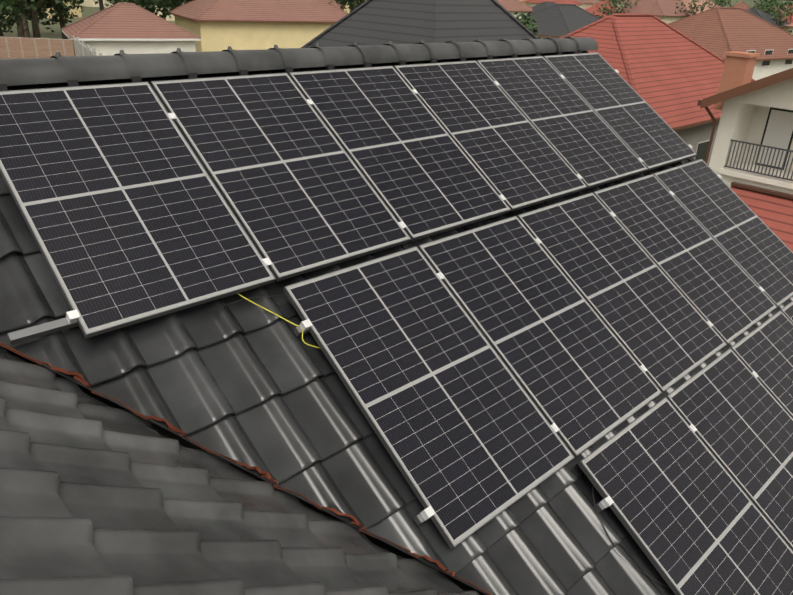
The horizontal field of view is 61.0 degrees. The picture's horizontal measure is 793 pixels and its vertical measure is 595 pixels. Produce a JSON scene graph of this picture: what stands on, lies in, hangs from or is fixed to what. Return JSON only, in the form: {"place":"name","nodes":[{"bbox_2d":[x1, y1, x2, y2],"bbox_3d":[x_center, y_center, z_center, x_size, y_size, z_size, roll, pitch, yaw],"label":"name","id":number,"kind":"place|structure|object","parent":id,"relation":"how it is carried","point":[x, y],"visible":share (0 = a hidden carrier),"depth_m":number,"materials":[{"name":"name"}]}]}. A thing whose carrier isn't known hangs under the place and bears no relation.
{"place":"outdoors","nodes":[
{"label":"outdoors","id":0,"kind":"place"},
{"bbox_2d":[0,37,75,58],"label":"brick wall","id":1,"kind":"structure","parent":0,"point":[16,47],"depth_m":49.98,"materials":[{"name":"brick"}]},
{"bbox_2d":[4,0,81,17],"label":"house","id":2,"kind":"structure","parent":0,"point":[78,13],"depth_m":131.86,"materials":[{"name":"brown wood"}]},
{"bbox_2d":[80,0,104,6],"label":"house","id":3,"kind":"structure","parent":0,"point":[89,3],"depth_m":170.44,"materials":[{"name":"beige paint"}]},
{"bbox_2d":[105,0,174,20],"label":"house","id":4,"kind":"structure","parent":0,"point":[172,18],"depth_m":134.82,"materials":[{"name":"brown wood"}]},
{"bbox_2d":[168,0,347,51],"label":"yellow house","id":5,"kind":"structure","parent":0,"point":[217,25],"depth_m":65.10,"materials":[{"name":"plaster"},{"name":"clay roof tile"}]},
{"bbox_2d":[323,0,343,10],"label":"house","id":6,"kind":"structure","parent":0,"point":[334,3],"depth_m":142.67,"materials":[{"name":"red tile"}]},
{"bbox_2d":[344,0,365,12],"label":"house","id":7,"kind":"structure","parent":0,"point":[347,9],"depth_m":142.09,"materials":[{"name":"yellow paint"}]},
{"bbox_2d":[1,0,792,38],"bbox_3d":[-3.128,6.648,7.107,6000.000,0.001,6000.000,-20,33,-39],"label":"ground","id":8,"kind":"structure","parent":0,"point":[57,34],"depth_m":116.25,"materials":[{"name":"green plant"}]},
{"bbox_2d":[0,0,18,32],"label":"tree","id":9,"kind":"object","parent":8,"relation":"on","point":[5,8],"visible":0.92,"depth_m":57.83,"materials":[{"name":"green plant"}]},
{"bbox_2d":[0,0,39,36],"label":"tree","id":10,"kind":"object","parent":8,"relation":"on","point":[26,6],"visible":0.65,"depth_m":59.85,"materials":[{"name":"green plant"}]},
{"bbox_2d":[20,7,29,37],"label":"tree","id":11,"kind":"object","parent":8,"relation":"on","point":[27,34],"depth_m":90.69,"materials":[{"name":"brown plant"}]},
{"bbox_2d":[15,4,52,37],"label":"tree","id":12,"kind":"object","parent":8,"relation":"on","point":[21,27],"visible":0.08,"depth_m":78.25,"materials":[{"name":"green plant"}]},
{"bbox_2d":[0,0,83,37],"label":"tree","id":13,"kind":"object","parent":8,"relation":"on","point":[36,31],"visible":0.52,"depth_m":64.37,"materials":[{"name":"green plant"}]},
{"bbox_2d":[19,0,83,38],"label":"tree","id":14,"kind":"object","parent":8,"relation":"on","point":[60,13],"visible":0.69,"depth_m":67.65,"materials":[{"name":"green plant"}]},
{"bbox_2d":[72,35,101,55],"bbox_3d":[-17.594,-12.278,40.334,0.160,4.730,23.760,-12,29,-28],"label":"concrete fence","id":15,"kind":"object","parent":8,"relation":"on","point":[81,49],"visible":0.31,"depth_m":44.62,"materials":[{"name":"grey concrete"}]},
{"bbox_2d":[93,0,114,10],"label":"tree","id":16,"kind":"object","parent":8,"relation":"on","point":[101,4],"visible":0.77,"depth_m":93.63,"materials":[{"name":"green plant"}]},
{"bbox_2d":[61,2,200,55],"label":"house","id":17,"kind":"structure","parent":8,"relation":"on","point":[130,28],"depth_m":54.28,"materials":[{"name":"white"}]},
{"bbox_2d":[104,0,179,18],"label":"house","id":18,"kind":"structure","parent":8,"relation":"on","point":[149,5],"depth_m":69.81,"materials":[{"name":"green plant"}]},
{"bbox_2d":[154,0,191,16],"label":"tree","id":19,"kind":"object","parent":8,"relation":"on","point":[181,2],"visible":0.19,"depth_m":73.43,"materials":[{"name":"green plant"}]},
{"bbox_2d":[328,0,364,11],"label":"tree","id":20,"kind":"object","parent":8,"relation":"on","point":[353,4],"visible":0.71,"depth_m":89.33,"materials":[{"name":"green plant"}]},
{"bbox_2d":[496,0,532,18],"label":"white house","id":21,"kind":"structure","parent":8,"relation":"on","point":[512,7],"depth_m":138.18,"materials":[{"name":"brown tile"}]},
{"bbox_2d":[513,12,540,38],"bbox_3d":[7.626,-13.390,41.541,2.694,7.794,3.450,-10,28,-25],"label":"tree","id":22,"kind":"object","parent":8,"relation":"on","point":[528,24],"visible":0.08,"depth_m":40.39,"materials":[{"name":"green plant"}]},
{"bbox_2d":[593,0,637,17],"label":"tree","id":23,"kind":"object","parent":8,"relation":"on","point":[611,11],"visible":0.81,"depth_m":125.86,"materials":[{"name":"green plant"}]},
{"bbox_2d":[612,0,690,23],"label":"brown house","id":24,"kind":"structure","parent":8,"relation":"on","point":[664,10],"depth_m":125.77,"materials":[{"name":"brown tile"}]},
{"bbox_2d":[675,0,730,16],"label":"tree","id":25,"kind":"object","parent":8,"relation":"on","point":[691,10],"visible":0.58,"depth_m":124.81,"materials":[{"name":"green plant"}]},
{"bbox_2d":[710,0,736,6],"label":"tree","id":26,"kind":"object","parent":8,"relation":"on","point":[728,2],"visible":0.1,"depth_m":214.97,"materials":[{"name":"green plant"}]},
{"bbox_2d":[746,8,789,30],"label":"house","id":27,"kind":"structure","parent":8,"relation":"on","point":[760,13],"depth_m":128.56,"materials":[{"name":"grey tile"}]},
{"bbox_2d":[761,0,777,11],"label":"tree","id":28,"kind":"object","parent":8,"relation":"on","point":[768,4],"visible":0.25,"depth_m":206.84,"materials":[{"name":"green plant"}]},
{"bbox_2d":[751,0,790,15],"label":"tree","id":29,"kind":"object","parent":8,"relation":"on","point":[775,2],"visible":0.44,"depth_m":151.52,"materials":[{"name":"green plant"}]},
{"bbox_2d":[753,0,792,32],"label":"tree","id":30,"kind":"object","parent":8,"relation":"on","point":[780,18],"visible":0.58,"depth_m":127.21,"materials":[{"name":"green plant"}]},
{"bbox_2d":[301,0,538,47],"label":"house","id":31,"kind":"structure","parent":0,"point":[374,22],"depth_m":24.54,"materials":[{"name":"grey tile"}]},
{"bbox_2d":[526,2,556,15],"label":"house","id":32,"kind":"structure","parent":0,"point":[540,6],"depth_m":139.90,"materials":[{"name":"grey tile"}]},
{"bbox_2d":[523,0,581,6],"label":"house","id":33,"kind":"structure","parent":0,"point":[531,3],"depth_m":183.16,"materials":[{"name":"red tile"}]},
{"bbox_2d":[520,4,600,38],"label":"dark house","id":34,"kind":"structure","parent":0,"point":[557,21],"depth_m":80.42,"materials":[{"name":"dark roof tile"},{"name":"plaster"}]},
{"bbox_2d":[574,0,599,8],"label":"house","id":35,"kind":"structure","parent":0,"point":[586,3],"depth_m":231.71,"materials":[{"name":"brown tile"}]},
{"bbox_2d":[586,0,618,18],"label":"house","id":36,"kind":"structure","parent":0,"point":[591,9],"depth_m":135.18,"materials":[{"name":"red tile"}]},
{"bbox_2d":[619,0,638,6],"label":"house","id":37,"kind":"structure","parent":0,"point":[632,1],"depth_m":300.95,"materials":[{"name":"brown tile"}]},
{"bbox_2d":[560,13,754,165],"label":"house","id":38,"kind":"structure","parent":0,"point":[669,75],"depth_m":33.45,"materials":[{"name":"clay roof tiles"},{"name":"painted plaster"}]},
{"bbox_2d":[680,0,719,15],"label":"house","id":39,"kind":"structure","parent":0,"point":[687,5],"depth_m":132.37,"materials":[{"name":"brown tile"}]},
{"bbox_2d":[668,7,792,80],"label":"house","id":40,"kind":"structure","parent":0,"point":[719,31],"depth_m":60.94,"materials":[{"name":"clay roof tiles"},{"name":"painted plaster"}]},
{"bbox_2d":[731,1,750,9],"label":"house","id":41,"kind":"structure","parent":0,"point":[743,5],"depth_m":283.86,"materials":[{"name":"brown tile"}]},
{"bbox_2d":[697,51,792,193],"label":"house","id":42,"kind":"structure","parent":0,"point":[753,144],"depth_m":23.77,"materials":[{"name":"beige paint"}]},
{"bbox_2d":[730,182,792,251],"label":"roof","id":43,"kind":"object","parent":42,"relation":"attached to","point":[772,210],"visible":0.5,"depth_m":22.65,"materials":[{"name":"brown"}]},
{"bbox_2d":[771,6,792,17],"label":"house","id":44,"kind":"structure","parent":0,"point":[781,10],"depth_m":213.33,"materials":[{"name":"brown tile"}]},
{"bbox_2d":[783,14,792,22],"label":"house","id":45,"kind":"structure","parent":0,"point":[789,20],"depth_m":165.40,"materials":[{"name":"red tile"}]},
{"bbox_2d":[785,23,792,34],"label":"house","id":46,"kind":"structure","parent":0,"point":[790,26],"depth_m":126.05,"materials":[{"name":"red tile"}]},
{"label":"house walls","id":47,"kind":"object","parent":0,"visible":0},
{"bbox_2d":[0,343,488,594],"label":"roof valley edge","id":48,"kind":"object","parent":47,"relation":"on","point":[161,428],"depth_m":3.38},
{"bbox_2d":[0,345,485,594],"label":"roof tiles","id":49,"kind":"object","parent":48,"relation":"on","point":[97,497],"visible":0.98,"depth_m":2.43,"materials":[{"name":"grey tile"}]},
{"bbox_2d":[0,50,581,90],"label":"ridge tile clips","id":50,"kind":"object","parent":48,"relation":"on","point":[74,82],"visible":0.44,"depth_m":4.99,"materials":[{"name":"grey"}]},
{"bbox_2d":[0,35,597,85],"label":"ridge tiles","id":51,"kind":"object","parent":48,"relation":"on","point":[59,68],"visible":0.96,"depth_m":4.81,"materials":[{"name":"grey tile"}]},
{"bbox_2d":[7,69,764,524],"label":"mounting rails and clamps","id":52,"kind":"object","parent":48,"relation":"on","point":[37,331],"visible":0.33,"depth_m":3.30,"materials":[{"name":"silver metal"}]},
{"bbox_2d":[0,82,275,337],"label":"solar panel","id":53,"kind":"object","parent":52,"relation":"attached to","point":[129,216],"visible":1,"depth_m":3.63,"materials":[{"name":"black glass"}]},
{"bbox_2d":[237,293,320,348],"bbox_3d":[-0.667,0.105,3.663,0.598,0.337,0.069,9,26,13],"label":"yellow grounding wire","id":54,"kind":"object","parent":52,"relation":"attached to","point":[280,317],"visible":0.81,"depth_m":3.67,"materials":[{"name":"yellow plastic"}]},
{"bbox_2d":[150,73,410,280],"bbox_3d":[-0.740,-0.871,4.367,1.040,0.920,1.390,-20,33,-39],"label":"solar panel","id":55,"kind":"object","parent":52,"relation":"attached to","point":[298,192],"visible":0.94,"depth_m":4.30,"materials":[{"name":"black glass"}]},
{"bbox_2d":[288,66,510,240],"bbox_3d":[0.032,-1.152,5.037,1.040,0.920,1.390,-20,33,-39],"label":"solar panel","id":56,"kind":"object","parent":52,"relation":"attached to","point":[420,171],"visible":0.94,"depth_m":4.98,"materials":[{"name":"black glass"}]},
{"bbox_2d":[283,246,574,548],"bbox_3d":[0.199,0.444,3.840,1.040,0.920,1.390,-20,33,-39],"label":"solar panel","id":57,"kind":"object","parent":52,"relation":"attached to","point":[469,438],"visible":1,"depth_m":3.77,"materials":[{"name":"black glass"}]},
{"bbox_2d":[394,60,586,211],"bbox_3d":[0.803,-1.434,5.708,1.040,0.920,1.390,-20,33,-39],"label":"solar panel","id":58,"kind":"object","parent":52,"relation":"attached to","point":[511,153],"visible":0.91,"depth_m":5.66,"materials":[{"name":"black glass"}]},
{"bbox_2d":[418,216,661,456],"bbox_3d":[0.970,0.162,4.510,1.040,0.920,1.390,-20,33,-39],"label":"solar panel","id":59,"kind":"object","parent":52,"relation":"attached to","point":[583,378],"visible":0.94,"depth_m":4.45,"materials":[{"name":"black glass"}]},
{"bbox_2d":[477,56,647,188],"bbox_3d":[1.574,-1.715,6.378,1.040,0.920,1.390,-20,33,-39],"label":"solar panel","id":60,"kind":"object","parent":52,"relation":"attached to","point":[582,138],"visible":0.91,"depth_m":6.33,"materials":[{"name":"black glass"}]},
{"bbox_2d":[543,52,696,170],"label":"solar panel","id":61,"kind":"object","parent":52,"relation":"attached to","point":[631,118],"visible":0.94,"depth_m":7.00,"materials":[{"name":"black glass"}]},
{"bbox_2d":[517,192,726,391],"bbox_3d":[1.741,-0.119,5.180,1.040,0.920,1.390,-20,33,-39],"label":"solar panel","id":62,"kind":"object","parent":52,"relation":"attached to","point":[666,334],"visible":0.91,"depth_m":5.13,"materials":[{"name":"black glass"}]},
{"bbox_2d":[577,397,792,594],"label":"solar panel","id":63,"kind":"object","parent":52,"relation":"attached to","point":[689,515],"visible":0.95,"depth_m":4.03,"materials":[{"name":"black glass"}]},
{"bbox_2d":[593,174,776,343],"bbox_3d":[2.513,-0.401,5.851,1.040,0.920,1.390,-20,33,-39],"label":"solar panel","id":64,"kind":"object","parent":52,"relation":"attached to","point":[713,282],"visible":0.91,"depth_m":5.80,"materials":[{"name":"black glass"}]},
{"bbox_2d":[653,159,792,306],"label":"solar panel","id":65,"kind":"object","parent":52,"relation":"attached to","point":[749,241],"visible":0.89,"depth_m":6.47,"materials":[{"name":"black glass"}]},
{"bbox_2d":[666,348,792,549],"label":"solar panel","id":66,"kind":"object","parent":52,"relation":"attached to","point":[730,408],"visible":0.89,"depth_m":4.67,"materials":[{"name":"black glass"}]},
{"bbox_2d":[729,310,792,417],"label":"solar panel","id":67,"kind":"object","parent":52,"relation":"attached to","point":[764,351],"visible":1,"depth_m":5.38,"materials":[{"name":"black glass"}]},
{"bbox_2d":[781,301,792,322],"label":"solar panel","id":68,"kind":"object","parent":52,"relation":"attached to","point":[787,310],"visible":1,"depth_m":5.95,"materials":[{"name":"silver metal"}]},
{"bbox_2d":[0,51,792,594],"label":"roof tiles","id":69,"kind":"object","parent":48,"relation":"on","point":[256,387],"visible":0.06,"depth_m":3.41,"materials":[{"name":"grey tile"}]},
{"bbox_2d":[592,485,669,587],"bbox_3d":[1.352,1.367,3.783,0.684,0.441,0.270,20,31,33],"label":"black cable","id":70,"kind":"object","parent":48,"relation":"on","point":[617,548],"visible":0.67,"depth_m":3.72,"materials":[{"name":"black rubber"}]}
]}

